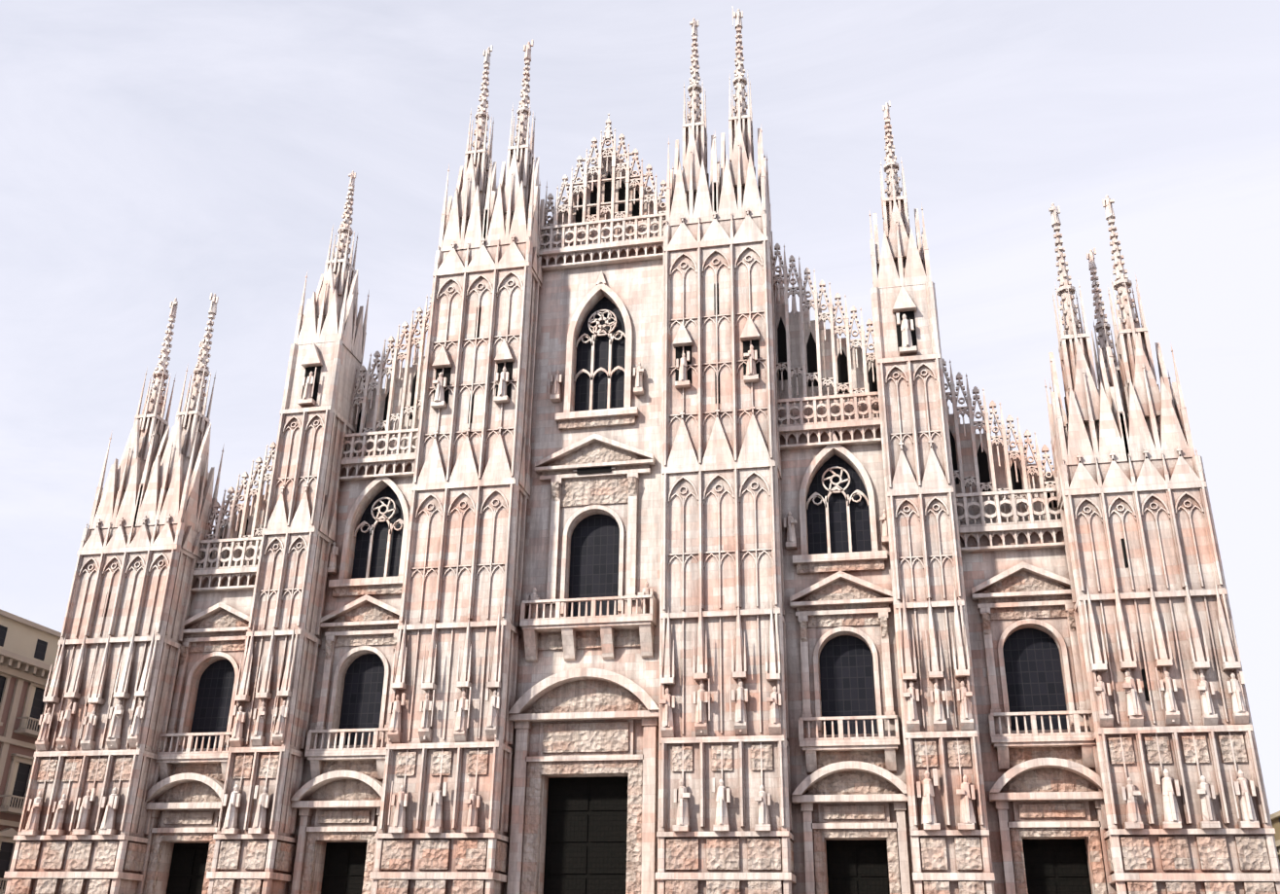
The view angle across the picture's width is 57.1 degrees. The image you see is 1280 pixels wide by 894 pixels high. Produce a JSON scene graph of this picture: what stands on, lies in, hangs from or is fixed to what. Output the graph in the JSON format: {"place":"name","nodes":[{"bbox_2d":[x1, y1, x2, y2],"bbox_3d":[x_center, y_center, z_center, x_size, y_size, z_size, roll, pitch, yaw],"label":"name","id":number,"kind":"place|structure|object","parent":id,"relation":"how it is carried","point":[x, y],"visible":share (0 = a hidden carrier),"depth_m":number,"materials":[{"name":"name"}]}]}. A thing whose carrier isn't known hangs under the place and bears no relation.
{"place":"outdoors","nodes":[
{"label":"outdoors","id":0,"kind":"place"},
{"bbox_2d":[0,676,36,889],"bbox_3d":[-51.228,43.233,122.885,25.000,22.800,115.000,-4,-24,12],"label":"palazzo walls","id":1,"kind":"structure","parent":0,"point":[13,749],"depth_m":88.35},
{"bbox_2d":[0,624,47,888],"bbox_3d":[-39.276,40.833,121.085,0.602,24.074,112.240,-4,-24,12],"label":"building windows","id":2,"kind":"structure","parent":1,"relation":"in","point":[19,787],"depth_m":88.99,"materials":[{"name":"black glass"}]},
{"bbox_2d":[0,608,61,893],"bbox_3d":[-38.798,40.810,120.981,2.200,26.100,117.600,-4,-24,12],"label":"building trim","id":3,"kind":"structure","parent":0,"point":[21,669],"depth_m":88.39,"materials":[{"name":"beige stone"}]},
{"bbox_2d":[154,146,1107,893],"bbox_3d":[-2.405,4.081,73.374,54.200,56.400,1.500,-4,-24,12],"label":"facade wall","id":4,"kind":"structure","parent":0,"point":[635,287],"depth_m":71.20,"materials":[{"name":"beige stone"}]},
{"bbox_2d":[0,0,1279,814],"label":"sky","id":5,"kind":"structure","parent":0,"point":[154,153],"materials":[{"name":"white"}]},
{"bbox_2d":[4,213,1279,893],"bbox_3d":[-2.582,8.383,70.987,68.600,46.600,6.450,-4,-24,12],"label":"buttresses","id":6,"kind":"structure","parent":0,"point":[339,372],"depth_m":67.65,"materials":[{"name":"beige stone"}]},
{"bbox_2d":[1270,810,1279,864],"bbox_3d":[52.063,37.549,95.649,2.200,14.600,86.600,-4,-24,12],"label":"palazzo trim","id":7,"kind":"structure","parent":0,"point":[1274,815],"depth_m":94.09,"materials":[{"name":"beige stone"}]},
{"label":"ground","id":8,"kind":"structure","parent":0,"visible":0},
{"bbox_2d":[0,615,60,848],"bbox_3d":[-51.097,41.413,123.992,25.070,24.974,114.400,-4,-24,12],"label":"building wall","id":9,"kind":"structure","parent":8,"relation":"on","point":[20,639],"depth_m":90.87,"materials":[{"name":"beige paint"}]},
{"bbox_2d":[3,207,1279,893],"bbox_3d":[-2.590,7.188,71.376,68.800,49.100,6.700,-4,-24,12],"label":"facade trim","id":10,"kind":"structure","parent":8,"relation":"on","point":[465,472],"depth_m":68.34,"materials":[{"name":"beige stone"}]},
{"bbox_2d":[79,172,1149,728],"bbox_3d":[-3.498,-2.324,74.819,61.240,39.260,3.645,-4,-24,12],"label":"tracery openings","id":11,"kind":"object","parent":10,"relation":"attached to","point":[842,378],"visible":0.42,"depth_m":74.31,"materials":[{"name":"black"}]},
{"bbox_2d":[190,296,1066,748],"bbox_3d":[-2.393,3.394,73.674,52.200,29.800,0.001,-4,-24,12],"label":"window glass","id":12,"kind":"object","parent":10,"relation":"attached to","point":[1033,670],"visible":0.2,"depth_m":71.35,"materials":[{"name":"black glass"}]},
{"bbox_2d":[166,776,1091,893],"bbox_3d":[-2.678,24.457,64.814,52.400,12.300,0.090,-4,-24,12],"label":"doors","id":13,"kind":"structure","parent":10,"relation":"attached to","point":[586,835],"depth_m":65.64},
{"bbox_2d":[200,113,1061,577],"bbox_3d":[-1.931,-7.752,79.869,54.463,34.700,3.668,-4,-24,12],"label":"tracery","id":14,"kind":"object","parent":10,"relation":"attached to","point":[784,287],"visible":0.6,"depth_m":77.69,"materials":[{"name":"stone"}]},
{"bbox_2d":[25,5,1256,829],"bbox_3d":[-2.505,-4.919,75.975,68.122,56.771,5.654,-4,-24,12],"label":"statues","id":15,"kind":"object","parent":10,"relation":"attached to","point":[1242,791],"visible":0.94,"depth_m":64.62,"materials":[{"name":"stone"}]},
{"bbox_2d":[88,25,1195,536],"bbox_3d":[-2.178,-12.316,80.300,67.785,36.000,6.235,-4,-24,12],"label":"spires","id":16,"kind":"object","parent":10,"relation":"attached to","point":[1125,407],"visible":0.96,"depth_m":77.75,"materials":[{"name":"stone"}]},
{"bbox_2d":[8,414,1276,893],"bbox_3d":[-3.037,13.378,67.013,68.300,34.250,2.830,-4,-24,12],"label":"relief panels","id":17,"kind":"object","parent":10,"relation":"attached to","point":[614,737],"visible":0.77,"depth_m":65.27,"materials":[{"name":"beige stone"}]},
{"bbox_2d":[1271,817,1279,841],"bbox_3d":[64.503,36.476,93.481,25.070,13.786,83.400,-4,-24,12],"label":"building","id":18,"kind":"structure","parent":8,"relation":"on","point":[1275,823],"depth_m":97.64,"materials":[{"name":"yellow paint"}]}
]}

